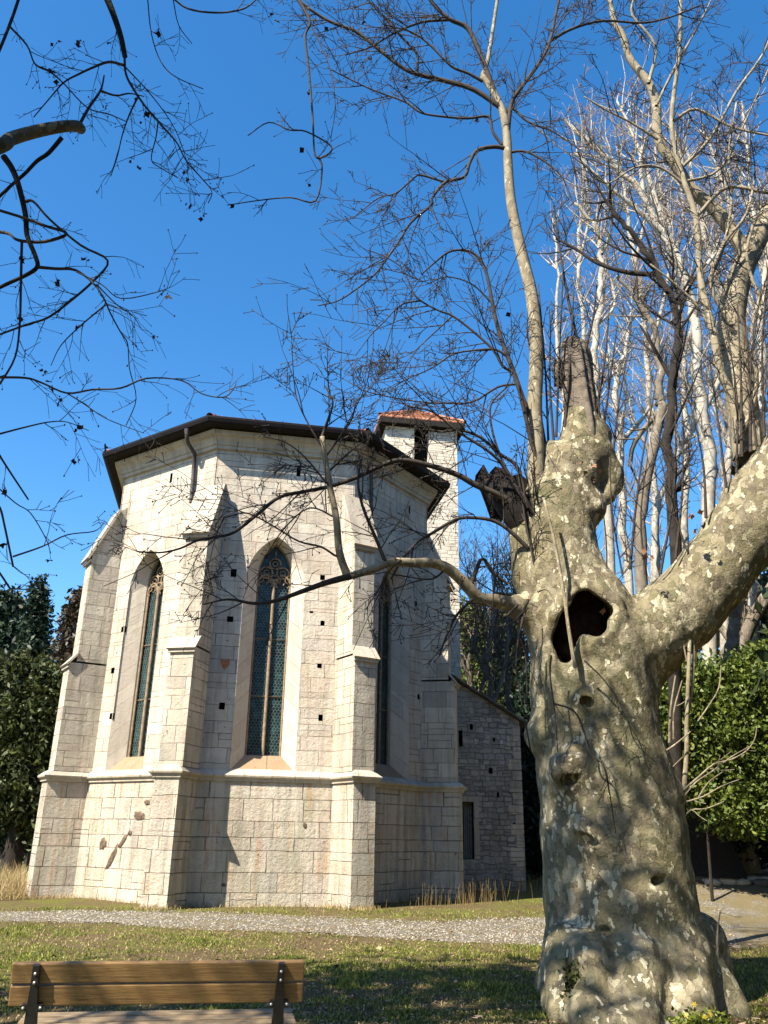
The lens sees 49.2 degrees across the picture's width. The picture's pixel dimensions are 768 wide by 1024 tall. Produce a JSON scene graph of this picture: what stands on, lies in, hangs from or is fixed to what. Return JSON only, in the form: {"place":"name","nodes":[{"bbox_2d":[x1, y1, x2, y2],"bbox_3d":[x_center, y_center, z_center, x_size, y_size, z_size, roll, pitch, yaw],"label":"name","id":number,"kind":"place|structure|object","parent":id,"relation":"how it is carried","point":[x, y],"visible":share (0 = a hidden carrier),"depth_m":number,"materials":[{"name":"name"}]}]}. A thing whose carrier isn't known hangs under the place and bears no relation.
{"place":"outdoors","nodes":[
{"label":"outdoors","id":0,"kind":"place"},
{"bbox_2d":[0,855,767,1023],"bbox_3d":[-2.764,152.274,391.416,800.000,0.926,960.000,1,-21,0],"label":"ground","id":1,"kind":"structure","parent":0,"point":[444,908],"depth_m":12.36,"materials":[{"name":"green plant"}]},
{"bbox_2d":[0,583,28,859],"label":"conifer","id":2,"kind":"object","parent":1,"relation":"on","point":[10,608],"visible":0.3,"depth_m":50.32,"materials":[{"name":"green plant"}]},
{"bbox_2d":[0,822,33,872],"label":"conifer","id":3,"kind":"object","parent":1,"relation":"on","point":[3,840],"visible":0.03,"depth_m":32.95,"materials":[{"name":"green plant"}]},
{"bbox_2d":[1,574,57,863],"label":"conifer","id":4,"kind":"object","parent":1,"relation":"on","point":[36,625],"visible":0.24,"depth_m":44.47,"materials":[{"name":"green plant"}]},
{"bbox_2d":[0,640,63,874],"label":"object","id":5,"kind":"object","parent":1,"relation":"on","point":[30,690],"visible":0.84,"depth_m":31.17,"materials":[{"name":"green plant"}]},
{"bbox_2d":[44,585,82,665],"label":"conifer","id":6,"kind":"object","parent":1,"relation":"on","point":[67,628],"visible":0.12,"depth_m":40.13,"materials":[{"name":"green plant"}]},
{"bbox_2d":[8,959,304,1023],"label":"park bench","id":7,"kind":"object","parent":1,"relation":"on","point":[37,986],"visible":1,"depth_m":5.13,"materials":[{"name":"brown wood"}]},
{"bbox_2d":[0,0,356,590],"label":"plane tree","id":8,"kind":"object","parent":1,"relation":"on","point":[9,140],"visible":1,"depth_m":6.99,"materials":[{"name":"brown plant"}]},
{"bbox_2d":[25,413,466,909],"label":"stone church","id":9,"kind":"structure","parent":1,"relation":"on","point":[219,761],"depth_m":22.12,"materials":[{"name":"stone"}]},
{"bbox_2d":[0,857,767,1023],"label":"dry grass","id":10,"kind":"structure","parent":1,"relation":"on","point":[14,885],"depth_m":13.85,"materials":[{"name":"beige plant"}]},
{"bbox_2d":[0,921,767,1023],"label":"fallen leaves","id":11,"kind":"object","parent":1,"relation":"on","point":[449,986],"visible":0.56,"depth_m":9.79,"materials":[{"name":"brown plant"}]},
{"bbox_2d":[374,405,466,678],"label":"bell tower","id":12,"kind":"structure","parent":1,"relation":"on","point":[448,551],"depth_m":34.99,"materials":[{"name":"stone"}]},
{"bbox_2d":[81,0,767,1023],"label":"plane tree","id":13,"kind":"object","parent":1,"relation":"on","point":[635,928],"visible":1,"depth_m":9.91,"materials":[{"name":"grey plant"}]},
{"bbox_2d":[557,955,583,1007],"bbox_3d":[1.774,4.456,7.831,0.379,0.590,0.341,7,-22,-16],"label":"ivy plant","id":14,"kind":"object","parent":13,"relation":"attached to","point":[572,982],"visible":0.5,"depth_m":7.86,"materials":[{"name":"green plant"}]},
{"bbox_2d":[381,873,542,907],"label":"dead stalks","id":15,"kind":"object","parent":1,"relation":"on","point":[472,894],"visible":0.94,"depth_m":21.70,"materials":[{"name":"brown plant"}]},
{"bbox_2d":[460,595,494,692],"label":"conifer","id":16,"kind":"object","parent":1,"relation":"on","point":[464,677],"visible":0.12,"depth_m":45.87,"materials":[{"name":"green plant"}]},
{"bbox_2d":[458,515,516,694],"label":"bare tree","id":17,"kind":"object","parent":1,"relation":"on","point":[466,664],"visible":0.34,"depth_m":40.48,"materials":[{"name":"brown plant"}]},
{"bbox_2d":[451,674,527,890],"bbox_3d":[2.091,9.860,31.527,4.558,8.175,8.320,4,-21,-8],"label":"stone annex","id":18,"kind":"object","parent":1,"relation":"on","point":[489,761],"visible":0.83,"depth_m":27.79,"materials":[{"name":"grey stone"}]},
{"bbox_2d":[459,730,462,746],"bbox_3d":[2.559,7.697,28.413,0.132,0.528,0.350,4,-21,-8],"label":"slit window","id":19,"kind":"structure","parent":18,"relation":"in","point":[460,732],"depth_m":28.48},
{"bbox_2d":[463,802,472,858],"bbox_3d":[2.760,10.421,27.444,0.304,1.732,0.061,4,-21,-8],"label":"window","id":20,"kind":"structure","parent":18,"relation":"in","point":[467,806],"depth_m":27.42,"materials":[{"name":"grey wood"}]},
{"bbox_2d":[459,524,527,710],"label":"bare tree","id":21,"kind":"object","parent":1,"relation":"on","point":[484,665],"visible":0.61,"depth_m":36.14,"materials":[{"name":"brown plant"}]},
{"bbox_2d":[462,513,529,712],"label":"bare tree","id":22,"kind":"object","parent":1,"relation":"on","point":[507,678],"visible":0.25,"depth_m":38.07,"materials":[{"name":"brown plant"}]},
{"bbox_2d":[479,587,529,713],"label":"conifer","id":23,"kind":"object","parent":1,"relation":"on","point":[498,700],"visible":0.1,"depth_m":43.60,"materials":[{"name":"green plant"}]},
{"bbox_2d":[508,658,542,880],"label":"conifer","id":24,"kind":"object","parent":1,"relation":"on","point":[531,818],"visible":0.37,"depth_m":31.87,"materials":[{"name":"green plant"}]},
{"bbox_2d":[540,189,596,532],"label":"bare tree","id":25,"kind":"object","parent":1,"relation":"on","point":[555,264],"visible":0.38,"depth_m":32.34,"materials":[{"name":"white plant"}]},
{"bbox_2d":[524,106,640,573],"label":"bare tree","id":26,"kind":"object","parent":1,"relation":"on","point":[578,267],"visible":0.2,"depth_m":40.28,"materials":[{"name":"white plant"}]},
{"bbox_2d":[552,149,667,574],"bbox_3d":[7.351,-1.076,26.021,3.990,24.802,3.587,1,-21,0],"label":"bare tree","id":27,"kind":"object","parent":1,"relation":"on","point":[595,228],"visible":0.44,"depth_m":28.58,"materials":[{"name":"white plant"}]},
{"bbox_2d":[582,272,653,594],"bbox_3d":[8.051,1.251,27.555,3.710,21.588,2.342,1,-21,0],"label":"bare tree","id":28,"kind":"object","parent":1,"relation":"on","point":[628,577],"visible":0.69,"depth_m":29.03,"materials":[{"name":"white plant"}]},
{"bbox_2d":[527,148,726,823],"bbox_3d":[5.002,-0.217,16.206,4.327,16.051,2.487,-6,-22,17],"label":"bare tree","id":29,"kind":"object","parent":1,"relation":"on","point":[675,322],"visible":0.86,"depth_m":17.52,"materials":[{"name":"white plant"}]},
{"bbox_2d":[578,102,701,581],"bbox_3d":[10.958,-2.905,33.191,6.022,33.496,4.235,1,-21,0],"label":"bare tree","id":30,"kind":"object","parent":1,"relation":"on","point":[648,391],"visible":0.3,"depth_m":34.75,"materials":[{"name":"white plant"}]},
{"bbox_2d":[584,214,711,592],"bbox_3d":[7.502,0.421,23.467,4.356,20.177,3.700,1,-21,0],"label":"bare tree","id":31,"kind":"object","parent":1,"relation":"on","point":[657,417],"visible":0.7,"depth_m":24.74,"materials":[{"name":"white plant"}]},
{"bbox_2d":[530,9,767,665],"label":"bare tree","id":32,"kind":"object","parent":1,"relation":"on","point":[704,429],"visible":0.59,"depth_m":28.32,"materials":[{"name":"white plant"}]},
{"bbox_2d":[613,349,722,583],"bbox_3d":[10.546,2.936,28.806,5.208,19.429,2.538,-3,-21,10],"label":"bare tree","id":33,"kind":"object","parent":1,"relation":"on","point":[657,555],"visible":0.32,"depth_m":30.05,"materials":[{"name":"white plant"}]},
{"bbox_2d":[626,118,728,667],"bbox_3d":[13.058,-3.054,34.239,5.572,34.600,3.899,-8,-23,23],"label":"bare tree","id":34,"kind":"object","parent":1,"relation":"on","point":[684,525],"visible":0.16,"depth_m":35.95,"materials":[{"name":"white plant"}]},
{"bbox_2d":[665,1003,706,1023],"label":"celandine plant","id":35,"kind":"object","parent":1,"relation":"on","point":[670,1018],"visible":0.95,"depth_m":7.24,"materials":[{"name":"green plant"}]},
{"bbox_2d":[669,1002,709,1023],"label":"celandine plant","id":36,"kind":"object","parent":1,"relation":"on","point":[691,1014],"visible":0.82,"depth_m":7.25,"materials":[{"name":"green plant"}]},
{"bbox_2d":[627,76,760,650],"bbox_3d":[12.652,-3.346,30.138,5.076,32.179,3.170,1,-21,0],"label":"bare tree","id":37,"kind":"object","parent":1,"relation":"on","point":[727,454],"visible":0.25,"depth_m":32.77,"materials":[{"name":"white plant"}]},
{"bbox_2d":[684,1005,725,1023],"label":"celandine plant","id":38,"kind":"object","parent":1,"relation":"on","point":[710,1020],"visible":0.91,"depth_m":7.26,"materials":[{"name":"green plant"}]},
{"bbox_2d":[659,630,767,901],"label":"laurel bush","id":39,"kind":"object","parent":1,"relation":"on","point":[728,722],"visible":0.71,"depth_m":19.80,"materials":[{"name":"green plant"}]},
{"bbox_2d":[661,558,767,662],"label":"evergreen oak","id":40,"kind":"object","parent":1,"relation":"on","point":[763,622],"visible":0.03,"depth_m":29.81,"materials":[{"name":"green plant"}]},
{"bbox_2d":[663,125,767,609],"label":"bare tree","id":41,"kind":"object","parent":1,"relation":"on","point":[719,196],"visible":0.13,"depth_m":37.04,"materials":[{"name":"white plant"}]},
{"bbox_2d":[703,997,738,1023],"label":"celandine plant","id":42,"kind":"object","parent":1,"relation":"on","point":[716,1017],"visible":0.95,"depth_m":7.30,"materials":[{"name":"green plant"}]},
{"bbox_2d":[676,80,767,870],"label":"bare tree","id":43,"kind":"object","parent":1,"relation":"on","point":[765,372],"visible":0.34,"depth_m":32.49,"materials":[{"name":"white plant"}]},
{"bbox_2d":[691,583,767,872],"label":"bare tree","id":44,"kind":"object","parent":1,"relation":"on","point":[742,626],"visible":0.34,"depth_m":24.17,"materials":[{"name":"grey plant"}]},
{"bbox_2d":[698,895,764,904],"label":"gravel side path","id":45,"kind":"structure","parent":1,"relation":"on","point":[754,900],"depth_m":19.27,"materials":[{"name":"beige gravel"}]},
{"bbox_2d":[705,129,767,434],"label":"bare tree","id":46,"kind":"object","parent":1,"relation":"on","point":[762,257],"visible":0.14,"depth_m":34.60,"materials":[{"name":"white plant"}]},
{"bbox_2d":[730,464,767,708],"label":"evergreen oak","id":47,"kind":"object","parent":1,"relation":"on","point":[762,655],"visible":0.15,"depth_m":19.56,"materials":[{"name":"green plant"}]},
{"bbox_2d":[732,831,767,869],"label":"laurel bush","id":48,"kind":"object","parent":1,"relation":"on","point":[762,851],"visible":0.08,"depth_m":21.96,"materials":[{"name":"green plant"}]},
{"bbox_2d":[756,386,767,643],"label":"evergreen oak","id":49,"kind":"object","parent":1,"relation":"on","point":[762,584],"visible":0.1,"depth_m":26.59,"materials":[{"name":"green plant"}]},
{"bbox_2d":[0,871,767,948],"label":"gravel path","id":50,"kind":"structure","parent":0,"point":[753,919],"depth_m":16.32,"materials":[{"name":"beige gravel"}]},
{"bbox_2d":[695,876,706,881],"bbox_3d":[7.893,9.065,20.694,0.470,0.219,0.282,1,-21,0],"label":"edging stone","id":51,"kind":"object","parent":50,"relation":"on","point":[698,878],"visible":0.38,"depth_m":20.62,"materials":[{"name":"grey stone"}]},
{"bbox_2d":[704,879,721,885],"bbox_3d":[8.010,9.017,20.377,0.446,0.192,0.250,-5,-22,16],"label":"edging stone","id":52,"kind":"object","parent":50,"relation":"on","point":[716,882],"visible":0.77,"depth_m":20.30,"materials":[{"name":"stone"}]},
{"bbox_2d":[687,810,747,878],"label":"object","id":53,"kind":"object","parent":50,"relation":"on","point":[726,861],"visible":0.27,"depth_m":20.80,"materials":[{"name":"brown wood"}]},
{"bbox_2d":[721,878,737,884],"bbox_3d":[8.419,9.040,20.486,0.464,0.223,0.278,1,-21,0],"label":"edging stone","id":54,"kind":"object","parent":50,"relation":"on","point":[729,881],"visible":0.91,"depth_m":20.39,"materials":[{"name":"stone"}]},
{"bbox_2d":[736,878,751,884],"bbox_3d":[8.762,9.034,20.454,0.438,0.176,0.244,1,-21,0],"label":"edging stone","id":55,"kind":"object","parent":50,"relation":"on","point":[742,881],"visible":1,"depth_m":20.37,"materials":[{"name":"stone"}]},
{"bbox_2d":[746,876,759,880],"bbox_3d":[9.085,9.087,20.696,0.441,0.193,0.273,1,-21,0],"label":"edging stone","id":56,"kind":"object","parent":50,"relation":"on","point":[750,878],"visible":0.48,"depth_m":20.63,"materials":[{"name":"stone"}]},
{"bbox_2d":[751,879,767,886],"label":"edging stone","id":57,"kind":"object","parent":50,"relation":"on","point":[761,882],"visible":1,"depth_m":20.32,"materials":[{"name":"grey stone"}]},
{"bbox_2d":[0,0,767,662],"label":"sky","id":58,"kind":"structure","parent":0,"point":[242,79],"materials":[{"name":"blue"}]}
]}

